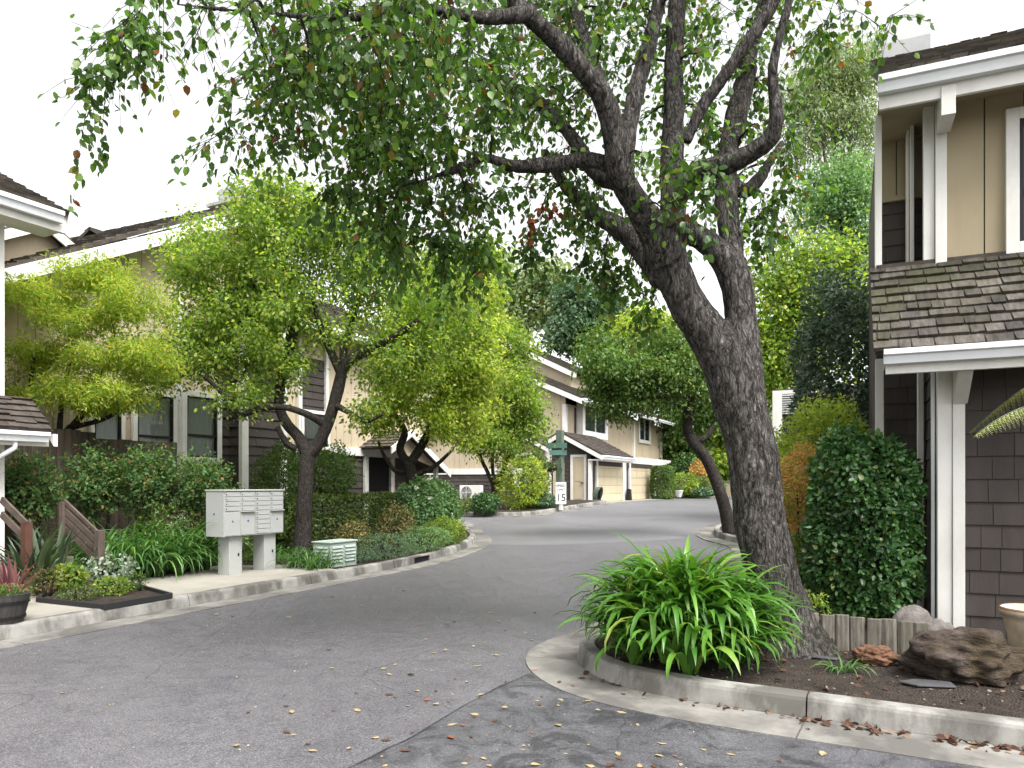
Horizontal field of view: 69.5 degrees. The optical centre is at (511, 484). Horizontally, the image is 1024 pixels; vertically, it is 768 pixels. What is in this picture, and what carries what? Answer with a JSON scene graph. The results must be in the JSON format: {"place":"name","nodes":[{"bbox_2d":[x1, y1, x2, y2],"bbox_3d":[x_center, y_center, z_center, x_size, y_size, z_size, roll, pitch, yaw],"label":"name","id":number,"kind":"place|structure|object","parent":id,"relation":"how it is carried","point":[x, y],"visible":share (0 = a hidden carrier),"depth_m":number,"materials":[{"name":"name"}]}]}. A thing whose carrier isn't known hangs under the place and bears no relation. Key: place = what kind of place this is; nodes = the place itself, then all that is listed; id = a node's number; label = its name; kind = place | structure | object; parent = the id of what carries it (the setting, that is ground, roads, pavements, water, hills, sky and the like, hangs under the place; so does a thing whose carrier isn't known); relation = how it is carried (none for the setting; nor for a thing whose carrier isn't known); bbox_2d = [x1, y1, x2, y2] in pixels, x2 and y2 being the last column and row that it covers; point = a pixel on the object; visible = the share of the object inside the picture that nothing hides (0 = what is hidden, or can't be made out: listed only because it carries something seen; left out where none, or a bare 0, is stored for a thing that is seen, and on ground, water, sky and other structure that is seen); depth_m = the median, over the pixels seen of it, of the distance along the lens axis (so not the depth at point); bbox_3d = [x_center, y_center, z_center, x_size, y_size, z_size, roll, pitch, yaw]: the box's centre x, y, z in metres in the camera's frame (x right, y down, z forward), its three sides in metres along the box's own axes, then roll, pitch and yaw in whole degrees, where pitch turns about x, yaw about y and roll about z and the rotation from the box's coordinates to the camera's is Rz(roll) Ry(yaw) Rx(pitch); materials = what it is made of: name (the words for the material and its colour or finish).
{"place":"outdoors","nodes":[
{"label":"outdoors","id":0,"kind":"place"},
{"bbox_2d":[24,564,332,619],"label":"sidewalk","id":1,"kind":"structure","parent":0,"point":[200,580],"depth_m":11.17,"materials":[{"name":"concrete"}]},
{"bbox_2d":[0,581,35,624],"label":"barrel planter","id":2,"kind":"object","parent":1,"relation":"on","point":[14,604],"visible":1,"depth_m":7.69,"materials":[{"name":"grey wood"}]},
{"bbox_2d":[0,553,48,590],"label":"cordyline","id":3,"kind":"object","parent":2,"relation":"in","point":[8,574],"visible":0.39,"depth_m":8.66,"materials":[{"name":"red plant"}]},
{"bbox_2d":[0,172,71,559],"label":"corner house","id":4,"kind":"structure","parent":1,"relation":"on","point":[24,421],"depth_m":10.59,"materials":[{"name":"beige"}]},
{"bbox_2d":[4,448,77,554],"bbox_3d":[-7.436,0.424,11.278,1.328,2.135,1.308,0,0,27],"label":"nandina","id":5,"kind":"object","parent":1,"relation":"on","point":[26,498],"visible":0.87,"depth_m":11.19,"materials":[{"name":"green plant"}]},
{"bbox_2d":[0,518,94,595],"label":"paddle leaf plant","id":6,"kind":"object","parent":1,"relation":"on","point":[42,556],"visible":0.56,"depth_m":9.80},
{"bbox_2d":[0,497,104,585],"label":"garden stair","id":7,"kind":"object","parent":1,"relation":"on","point":[24,533],"visible":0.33,"depth_m":10.49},
{"bbox_2d":[5,429,176,566],"bbox_3d":[-8.555,0.273,11.168,0.172,2.453,8.001,0,0,27],"label":"wooden fence","id":8,"kind":"object","parent":1,"relation":"on","point":[68,439],"visible":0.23,"depth_m":12.89,"materials":[{"name":"brown wood"}]},
{"bbox_2d":[5,246,196,429],"bbox_3d":[-7.400,-1.615,12.881,3.732,4.949,2.363,0,0,-5],"label":"japanese maple","id":9,"kind":"object","parent":1,"relation":"on","point":[96,395],"visible":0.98,"depth_m":12.55,"materials":[{"name":"green plant"}]},
{"bbox_2d":[57,438,148,539],"bbox_3d":[-6.946,0.363,12.299,1.413,2.258,1.232,0,0,27],"label":"nandina","id":10,"kind":"object","parent":1,"relation":"on","point":[88,483],"visible":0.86,"depth_m":12.12,"materials":[{"name":"green plant"}]},
{"bbox_2d":[36,581,172,609],"bbox_3d":[-5.735,1.430,9.851,2.911,0.075,1.458,0,0,27],"label":"bed edging","id":11,"kind":"object","parent":1,"relation":"on","point":[147,594],"visible":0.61,"depth_m":9.14,"materials":[{"name":"black wood"}]},
{"bbox_2d":[19,564,71,596],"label":"bed plant","id":12,"kind":"object","parent":11,"relation":"on","point":[44,584],"visible":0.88,"depth_m":9.46,"materials":[{"name":"green plant"}]},
{"bbox_2d":[47,561,91,591],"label":"bed plant","id":13,"kind":"object","parent":11,"relation":"on","point":[83,575],"visible":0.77,"depth_m":9.84,"materials":[{"name":"green plant"}]},
{"bbox_2d":[53,584,104,600],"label":"bed plant","id":14,"kind":"object","parent":11,"relation":"on","point":[72,593],"visible":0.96,"depth_m":9.12,"materials":[{"name":"green plant"}]},
{"bbox_2d":[82,551,139,584],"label":"bed plant","id":15,"kind":"object","parent":11,"relation":"on","point":[106,571],"visible":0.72,"depth_m":10.47,"materials":[{"name":"white plant"}]},
{"bbox_2d":[87,575,134,596],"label":"bed plant","id":16,"kind":"object","parent":11,"relation":"on","point":[120,590],"visible":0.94,"depth_m":9.45,"materials":[{"name":"green plant"}]},
{"bbox_2d":[104,438,183,531],"bbox_3d":[-6.226,0.352,12.493,1.520,2.280,1.222,0,0,27],"label":"nandina","id":17,"kind":"object","parent":1,"relation":"on","point":[149,475],"visible":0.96,"depth_m":12.31,"materials":[{"name":"green plant"}]},
{"bbox_2d":[49,511,251,581],"bbox_3d":[-5.828,0.967,11.904,2.832,1.110,3.674,0,0,27],"label":"strap leaf clump","id":18,"kind":"object","parent":1,"relation":"on","point":[151,555],"visible":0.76,"depth_m":11.56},
{"bbox_2d":[159,442,245,542],"bbox_3d":[-5.440,0.376,12.905,1.502,2.233,1.436,0,0,27],"label":"nandina","id":19,"kind":"object","parent":1,"relation":"on","point":[195,493],"visible":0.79,"depth_m":12.68,"materials":[{"name":"green plant"}]},
{"bbox_2d":[205,489,284,574],"bbox_3d":[-4.411,0.782,12.273,0.467,1.396,1.297,0,0,27],"label":"mailbox cabinet","id":20,"kind":"object","parent":1,"relation":"on","point":[233,516],"visible":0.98,"depth_m":11.98,"materials":[{"name":"metal"}]},
{"bbox_2d":[266,547,317,567],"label":"strap leaf tuft","id":21,"kind":"object","parent":1,"relation":"on","point":[289,561],"visible":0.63,"depth_m":12.91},
{"bbox_2d":[180,523,469,594],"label":"soil island","id":22,"kind":"structure","parent":0,"point":[375,560],"depth_m":15.60,"materials":[{"name":"brown soil"}]},
{"bbox_2d":[130,501,252,569],"bbox_3d":[-5.500,0.867,13.328,0.964,1.306,2.970,0,0,27],"label":"box hedge","id":23,"kind":"object","parent":22,"relation":"on","point":[143,522],"visible":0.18,"depth_m":12.53,"materials":[{"name":"green plant"}]},
{"bbox_2d":[5,187,450,545],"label":"tan townhouse","id":24,"kind":"structure","parent":22,"relation":"on","point":[183,426],"depth_m":16.88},
{"bbox_2d":[89,381,124,439],"bbox_3d":[-8.087,-1.244,14.723,0.118,1.600,0.730,0,0,27],"label":"window","id":25,"kind":"structure","parent":24,"relation":"in","point":[115,429],"depth_m":14.85,"materials":[{"name":"glass"}]},
{"bbox_2d":[131,391,177,468],"bbox_3d":[-7.595,-1.133,15.677,0.118,1.699,1.060,0,0,27],"label":"window","id":26,"kind":"structure","parent":24,"relation":"in","point":[165,430],"depth_m":15.80,"materials":[{"name":"glass"}]},
{"bbox_2d":[180,389,221,463],"bbox_3d":[-7.050,-1.294,16.731,0.118,1.617,1.087,0,0,27],"label":"window","id":27,"kind":"structure","parent":24,"relation":"in","point":[199,428],"depth_m":16.74,"materials":[{"name":"glass"}]},
{"bbox_2d":[301,409,329,449],"bbox_3d":[-5.349,-1.469,20.028,0.118,1.059,1.107,0,0,27],"label":"window","id":28,"kind":"structure","parent":24,"relation":"in","point":[309,428],"depth_m":19.94,"materials":[{"name":"glass"}]},
{"bbox_2d":[369,457,388,526],"bbox_3d":[-4.126,0.340,22.618,0.040,2.320,1.098,0,0,27],"label":"entry door","id":29,"kind":"structure","parent":24,"relation":"in","point":[378,467],"depth_m":22.63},
{"bbox_2d":[249,435,315,551],"bbox_3d":[-5.042,0.193,16.216,1.428,2.599,1.370,0,0,27],"label":"nandina","id":30,"kind":"object","parent":22,"relation":"on","point":[286,452],"visible":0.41,"depth_m":15.87,"materials":[{"name":"green plant"}]},
{"bbox_2d":[94,161,503,556],"bbox_3d":[-3.941,-2.386,14.886,7.623,7.872,3.745,0,0,-7],"label":"street tree","id":31,"kind":"object","parent":22,"relation":"on","point":[406,342],"visible":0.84,"depth_m":14.48,"materials":[{"name":"green plant"}]},
{"bbox_2d":[278,542,355,570],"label":"strap leaf tuft","id":32,"kind":"object","parent":22,"relation":"on","point":[315,562],"visible":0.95,"depth_m":12.71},
{"bbox_2d":[311,539,357,567],"bbox_3d":[-3.214,1.252,13.404,0.445,0.475,0.765,0,0,27],"label":"utility pedestal","id":33,"kind":"object","parent":22,"relation":"on","point":[347,546],"visible":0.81,"depth_m":13.23,"materials":[{"name":"paint"}]},
{"bbox_2d":[313,439,364,538],"bbox_3d":[-4.198,0.205,17.243,1.614,2.535,1.437,0,0,27],"label":"nandina","id":34,"kind":"object","parent":22,"relation":"on","point":[342,483],"visible":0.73,"depth_m":16.98,"materials":[{"name":"green plant"}]},
{"bbox_2d":[276,490,420,551],"bbox_3d":[-3.785,0.822,17.432,1.436,1.371,5.114,0,0,27],"label":"box hedge","id":35,"kind":"object","parent":22,"relation":"on","point":[361,500],"visible":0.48,"depth_m":16.61,"materials":[{"name":"green plant"}]},
{"bbox_2d":[332,519,374,557],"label":"bronze shrub","id":36,"kind":"object","parent":22,"relation":"on","point":[351,530],"visible":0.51,"depth_m":14.61,"materials":[{"name":"brown plant"}]},
{"bbox_2d":[354,531,421,560],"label":"groundcover shrub","id":37,"kind":"object","parent":22,"relation":"on","point":[379,536],"visible":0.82,"depth_m":14.54,"materials":[{"name":"green plant"}]},
{"bbox_2d":[374,500,417,551],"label":"bronze shrub","id":38,"kind":"object","parent":22,"relation":"on","point":[407,522],"visible":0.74,"depth_m":15.89,"materials":[{"name":"brown plant"}]},
{"bbox_2d":[397,524,455,552],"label":"groundcover shrub","id":39,"kind":"object","parent":22,"relation":"on","point":[419,546],"visible":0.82,"depth_m":15.91,"materials":[{"name":"green plant"}]},
{"bbox_2d":[391,474,463,540],"bbox_3d":[-2.118,0.600,18.417,1.735,1.779,1.961,0,0,27],"label":"oleander bush","id":40,"kind":"object","parent":22,"relation":"on","point":[443,492],"visible":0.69,"depth_m":17.86,"materials":[{"name":"green plant"}]},
{"bbox_2d":[345,273,522,541],"bbox_3d":[-1.860,-1.961,18.382,4.336,6.888,3.345,0,0,-3],"label":"street tree","id":41,"kind":"object","parent":22,"relation":"on","point":[444,413],"visible":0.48,"depth_m":18.07,"materials":[{"name":"green plant"}]},
{"bbox_2d":[420,514,467,545],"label":"groundcover shrub","id":42,"kind":"object","parent":22,"relation":"on","point":[452,528],"visible":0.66,"depth_m":17.26,"materials":[{"name":"green plant"}]},
{"bbox_2d":[0,537,805,767],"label":"road","id":43,"kind":"structure","parent":0,"point":[146,711],"depth_m":6.45,"materials":[{"name":"asphalt"}]},
{"bbox_2d":[0,522,491,649],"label":"gutter","id":44,"kind":"object","parent":43,"relation":"on","point":[483,540],"visible":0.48,"depth_m":9.91,"materials":[{"name":"concrete"}]},
{"bbox_2d":[561,318,735,533],"bbox_3d":[3.731,-1.548,18.933,4.698,5.824,4.727,0,0,27],"label":"street tree","id":45,"kind":"object","parent":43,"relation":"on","point":[614,373],"visible":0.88,"depth_m":18.50,"materials":[{"name":"green plant"}]},
{"bbox_2d":[525,523,1023,767],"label":"gutter","id":46,"kind":"object","parent":43,"relation":"on","point":[555,662],"visible":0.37,"depth_m":5.05,"materials":[{"name":"concrete"}]},
{"bbox_2d":[579,670,1023,754],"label":"gutter litter","id":47,"kind":"object","parent":46,"relation":"on","point":[951,739],"visible":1,"depth_m":4.71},
{"bbox_2d":[424,499,596,511],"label":"soil verge","id":48,"kind":"structure","parent":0,"point":[503,507],"depth_m":30.75,"materials":[{"name":"brown soil"}]},
{"bbox_2d":[460,485,482,498],"bbox_3d":[-2.134,0.493,38.644,1.237,0.894,0.378,0,0,27],"label":"air conditioner","id":49,"kind":"object","parent":48,"relation":"on","point":[467,491],"visible":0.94,"depth_m":38.49,"materials":[{"name":"metal"}]},
{"bbox_2d":[470,491,501,514],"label":"back shrub","id":50,"kind":"object","parent":48,"relation":"on","point":[492,506],"visible":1,"depth_m":26.92,"materials":[{"name":"green plant"}]},
{"bbox_2d":[421,306,561,500],"bbox_3d":[-0.871,-3.052,29.415,5.604,8.183,4.405,0,0,9],"label":"street tree","id":51,"kind":"object","parent":48,"relation":"on","point":[526,400],"visible":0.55,"depth_m":28.97,"materials":[{"name":"green plant"}]},
{"bbox_2d":[491,455,553,509],"bbox_3d":[0.503,-0.055,29.260,2.330,2.226,2.358,0,0,27],"label":"lime shrub","id":52,"kind":"object","parent":48,"relation":"on","point":[507,472],"visible":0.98,"depth_m":28.79,"materials":[{"name":"green plant"}]},
{"bbox_2d":[519,447,552,500],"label":"back shrub","id":53,"kind":"object","parent":48,"relation":"on","point":[539,458],"visible":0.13,"depth_m":31.36,"materials":[{"name":"green plant"}]},
{"bbox_2d":[520,491,555,508],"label":"groundcover shrub","id":54,"kind":"object","parent":48,"relation":"on","point":[542,504],"visible":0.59,"depth_m":29.09,"materials":[{"name":"green plant"}]},
{"bbox_2d":[546,430,566,506],"bbox_3d":[1.786,-0.610,29.730,0.816,3.161,0.464,0,0,-4],"label":"street sign","id":55,"kind":"object","parent":48,"relation":"on","point":[559,452],"visible":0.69,"depth_m":29.67,"materials":[{"name":"metal"}]},
{"bbox_2d":[0,0,1023,480],"label":"sky","id":56,"kind":"structure","parent":0,"point":[37,51],"materials":[{"name":"white"}]},
{"bbox_2d":[460,499,732,544],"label":"court road","id":57,"kind":"structure","parent":0,"point":[653,520],"depth_m":23.61,"materials":[{"name":"asphalt"}]},
{"bbox_2d":[460,503,615,516],"bbox_3d":[-2.416,1.059,33.787,12.735,0.350,10.746,0,0,27],"label":"gutter","id":58,"kind":"object","parent":57,"relation":"on","point":[547,513],"visible":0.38,"depth_m":28.09,"materials":[{"name":"concrete"}]},
{"bbox_2d":[556,482,565,509],"bbox_3d":[1.915,0.458,28.898,0.410,1.089,0.131,0,0,0],"label":"speed sign","id":59,"kind":"object","parent":58,"relation":"on","point":[560,493],"visible":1,"depth_m":28.84,"materials":[{"name":"metal"}]},
{"bbox_2d":[607,498,676,502],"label":"apron","id":60,"kind":"object","parent":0,"point":[633,500],"visible":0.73,"depth_m":40.44,"materials":[{"name":"concrete"}]},
{"bbox_2d":[649,464,675,498],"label":"column hedge","id":61,"kind":"object","parent":60,"relation":"on","point":[662,482],"depth_m":44.17,"materials":[{"name":"green plant"}]},
{"bbox_2d":[351,673,978,767],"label":"driveway","id":62,"kind":"structure","parent":0,"point":[606,738],"depth_m":4.54,"materials":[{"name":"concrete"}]},
{"bbox_2d":[595,526,1023,717],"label":"soil bed","id":63,"kind":"object","parent":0,"point":[1010,705],"visible":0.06,"depth_m":5.51,"materials":[{"name":"brown soil"}]},
{"bbox_2d":[554,530,819,681],"bbox_3d":[1.410,0.948,6.187,2.206,1.139,1.911,0,0,27],"label":"strap leaf clump","id":64,"kind":"object","parent":63,"relation":"on","point":[689,610],"visible":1,"depth_m":5.77,"materials":[{"name":"plant"}]},
{"bbox_2d":[789,522,825,604],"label":"shrub","id":65,"kind":"object","parent":63,"relation":"on","point":[796,539],"visible":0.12,"depth_m":8.26,"materials":[{"name":"green plant"}]},
{"bbox_2d":[780,438,841,586],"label":"laceleaf maple","id":66,"kind":"object","parent":63,"relation":"on","point":[804,478],"visible":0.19,"depth_m":9.43,"materials":[{"name":"orange plant"}]},
{"bbox_2d":[616,646,1023,704],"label":"bed litter","id":67,"kind":"object","parent":63,"relation":"on","point":[859,677],"visible":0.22,"depth_m":5.59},
{"bbox_2d":[807,589,833,621],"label":"shrub","id":68,"kind":"object","parent":63,"relation":"on","point":[817,603],"visible":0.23,"depth_m":7.17,"materials":[{"name":"green plant"}]},
{"bbox_2d":[774,390,871,574],"bbox_3d":[4.802,0.032,11.387,1.812,2.988,1.463,0,0,27],"label":"lime shrub","id":69,"kind":"object","parent":63,"relation":"on","point":[814,425],"visible":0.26,"depth_m":11.27,"materials":[{"name":"green plant"}]},
{"bbox_2d":[778,250,868,563],"bbox_3d":[5.858,-1.357,13.213,2.167,5.698,2.021,0,0,27],"label":"holly tree","id":70,"kind":"object","parent":63,"relation":"on","point":[821,336],"visible":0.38,"depth_m":12.92,"materials":[{"name":"green plant"}]},
{"bbox_2d":[809,650,877,676],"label":"grass tuft","id":71,"kind":"object","parent":63,"relation":"on","point":[842,667],"visible":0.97,"depth_m":5.83,"materials":[{"name":"green plant"}]},
{"bbox_2d":[797,421,929,625],"bbox_3d":[3.679,0.421,7.744,1.245,2.195,1.185,0,0,27],"label":"camellia bush","id":72,"kind":"object","parent":63,"relation":"on","point":[854,451],"visible":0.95,"depth_m":7.43,"materials":[{"name":"green plant"}]},
{"bbox_2d":[814,613,928,653],"bbox_3d":[3.108,1.346,6.489,0.999,0.387,0.046,0,0,20],"label":"log edging","id":73,"kind":"object","parent":63,"relation":"on","point":[881,631],"visible":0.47,"depth_m":6.46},
{"bbox_2d":[850,644,899,665],"bbox_3d":[3.014,1.395,6.094,0.325,0.149,0.333,0,0,-21],"label":"rusty rock","id":74,"kind":"object","parent":63,"relation":"on","point":[881,655],"visible":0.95,"depth_m":6.02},
{"bbox_2d":[892,605,931,630],"bbox_3d":[3.689,1.290,6.810,0.391,0.363,0.358,0,0,27],"label":"grey boulder","id":75,"kind":"object","parent":63,"relation":"on","point":[914,613],"visible":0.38,"depth_m":6.72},
{"bbox_2d":[899,679,956,687],"bbox_3d":[3.035,1.453,5.397,0.366,0.024,0.198,0,0,27],"label":"slate slab","id":76,"kind":"object","parent":63,"relation":"on","point":[929,683],"depth_m":5.37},
{"bbox_2d":[868,11,1023,637],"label":"shingled house","id":77,"kind":"structure","parent":63,"relation":"on","point":[946,295],"depth_m":7.54,"materials":[{"name":"brown paint"}]},
{"bbox_2d":[1005,106,1023,253],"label":"window","id":78,"kind":"structure","parent":77,"relation":"in","point":[1014,117],"depth_m":7.68,"materials":[{"name":"white paint"}]},
{"bbox_2d":[897,626,1023,686],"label":"lava rock","id":79,"kind":"object","parent":63,"relation":"on","point":[967,655],"visible":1,"depth_m":5.42,"materials":[{"name":"stone"}]},
{"bbox_2d":[968,388,1023,438],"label":"tree fern","id":80,"kind":"object","parent":63,"relation":"on","point":[1007,414],"visible":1,"depth_m":5.67,"materials":[{"name":"green plant"}]},
{"bbox_2d":[998,602,1023,647],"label":"terracotta pot","id":81,"kind":"object","parent":63,"relation":"on","point":[1012,613],"visible":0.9,"depth_m":5.87,"materials":[{"name":"beige ceramic"}]},
{"bbox_3d":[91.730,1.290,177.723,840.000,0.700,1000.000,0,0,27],"label":"ground","id":82,"kind":"structure","parent":0,"visible":0},
{"bbox_2d":[0,519,475,640],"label":"kerb","id":83,"kind":"structure","parent":82,"relation":"on","point":[33,626],"depth_m":9.72,"materials":[{"name":"concrete"}]},
{"bbox_2d":[388,550,445,567],"bbox_3d":[-1.913,1.555,15.156,0.164,0.209,2.378,0,0,19],"label":"storm drain","id":84,"kind":"object","parent":83,"relation":"in","point":[406,561],"visible":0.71,"depth_m":14.98,"materials":[{"name":"concrete"}]},
{"bbox_2d":[401,223,517,312],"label":"distant tree","id":85,"kind":"object","parent":82,"relation":"on","point":[498,259],"visible":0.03,"depth_m":49.53,"materials":[{"name":"green plant"}]},
{"bbox_2d":[37,0,934,659],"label":"shade tree","id":86,"kind":"object","parent":82,"relation":"on","point":[655,242],"visible":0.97,"depth_m":6.42,"materials":[{"name":"green plant"}]},
{"bbox_2d":[488,241,579,347],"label":"distant tree","id":87,"kind":"object","parent":82,"relation":"on","point":[529,306],"visible":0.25,"depth_m":64.94,"materials":[{"name":"green plant"}]},
{"bbox_2d":[462,500,606,515],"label":"kerb","id":88,"kind":"structure","parent":82,"relation":"on","point":[556,509],"depth_m":27.89,"materials":[{"name":"concrete"}]},
{"bbox_2d":[420,339,676,500],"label":"garage house","id":89,"kind":"structure","parent":82,"relation":"on","point":[614,463],"depth_m":39.93,"materials":[{"name":"brown paint"}]},
{"bbox_2d":[573,457,583,499],"bbox_3d":[3.312,-0.239,36.825,0.599,2.238,0.150,0,0,27],"label":"side door","id":90,"kind":"structure","parent":89,"relation":"in","point":[578,462],"depth_m":36.82,"materials":[{"name":"beige"}]},
{"bbox_2d":[582,402,607,439],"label":"window","id":91,"kind":"structure","parent":89,"relation":"in","point":[601,432],"depth_m":41.61,"materials":[{"name":"white paint"}]},
{"bbox_2d":[595,457,623,500],"bbox_3d":[5.210,-0.247,39.092,0.100,2.373,4.309,0,0,27],"label":"garage door","id":92,"kind":"structure","parent":89,"relation":"in","point":[611,480],"depth_m":39.11,"materials":[{"name":"paint"}]},
{"bbox_2d":[628,462,653,499],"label":"garage door","id":93,"kind":"structure","parent":89,"relation":"in","point":[639,487],"depth_m":43.56,"materials":[{"name":"paint"}]},
{"bbox_2d":[638,417,650,443],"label":"window","id":94,"kind":"structure","parent":89,"relation":"in","point":[644,436],"depth_m":51.38,"materials":[{"name":"white paint"}]},
{"bbox_2d":[531,267,632,368],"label":"distant tree","id":95,"kind":"object","parent":82,"relation":"on","point":[571,309],"visible":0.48,"depth_m":60.76,"materials":[{"name":"green plant"}]},
{"bbox_2d":[602,299,683,424],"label":"distant tree","id":96,"kind":"object","parent":82,"relation":"on","point":[621,320],"visible":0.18,"depth_m":57.20,"materials":[{"name":"green plant"}]},
{"bbox_2d":[651,391,724,480],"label":"distant tree","id":97,"kind":"object","parent":82,"relation":"on","point":[672,451],"visible":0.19,"depth_m":54.87,"materials":[{"name":"green plant"}]},
{"bbox_2d":[683,381,782,480],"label":"distant tree","id":98,"kind":"object","parent":82,"relation":"on","point":[718,455],"visible":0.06,"depth_m":51.17,"materials":[{"name":"green plant"}]},
{"bbox_2d":[577,523,1023,748],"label":"kerb","id":99,"kind":"structure","parent":82,"relation":"on","point":[958,724],"depth_m":5.07,"materials":[{"name":"concrete"}]},
{"bbox_2d":[744,207,869,412],"bbox_3d":[9.169,-3.715,23.001,6.190,9.959,4.640,0,0,27],"label":"background tree","id":100,"kind":"object","parent":82,"relation":"on","point":[775,330],"visible":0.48,"depth_m":22.43,"materials":[{"name":"green plant"}]},
{"bbox_2d":[773,385,865,524],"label":"neighbour house","id":101,"kind":"structure","parent":82,"relation":"on","point":[781,399],"depth_m":20.46,"materials":[{"name":"white paint"}]},
{"bbox_2d":[751,15,894,382],"bbox_3d":[14.740,-10.247,34.050,7.819,22.502,5.994,0,0,27],"label":"eucalyptus","id":102,"kind":"object","parent":82,"relation":"on","point":[852,88],"visible":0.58,"depth_m":33.47,"materials":[{"name":"green plant"}]},
{"bbox_2d":[780,123,874,381],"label":"background tree","id":103,"kind":"object","parent":82,"relation":"on","point":[843,202],"visible":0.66,"depth_m":26.54,"materials":[{"name":"green plant"}]},
{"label":"soil bank","id":104,"kind":"structure","parent":0,"visible":0},
{"bbox_2d":[666,451,704,480],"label":"end shrub","id":105,"kind":"object","parent":104,"relation":"on","point":[683,461],"visible":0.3,"depth_m":51.56,"materials":[{"name":"green plant"}]},
{"bbox_2d":[674,471,701,496],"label":"end shrub","id":106,"kind":"object","parent":104,"relation":"on","point":[683,475],"visible":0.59,"depth_m":47.12,"materials":[{"name":"green plant"}]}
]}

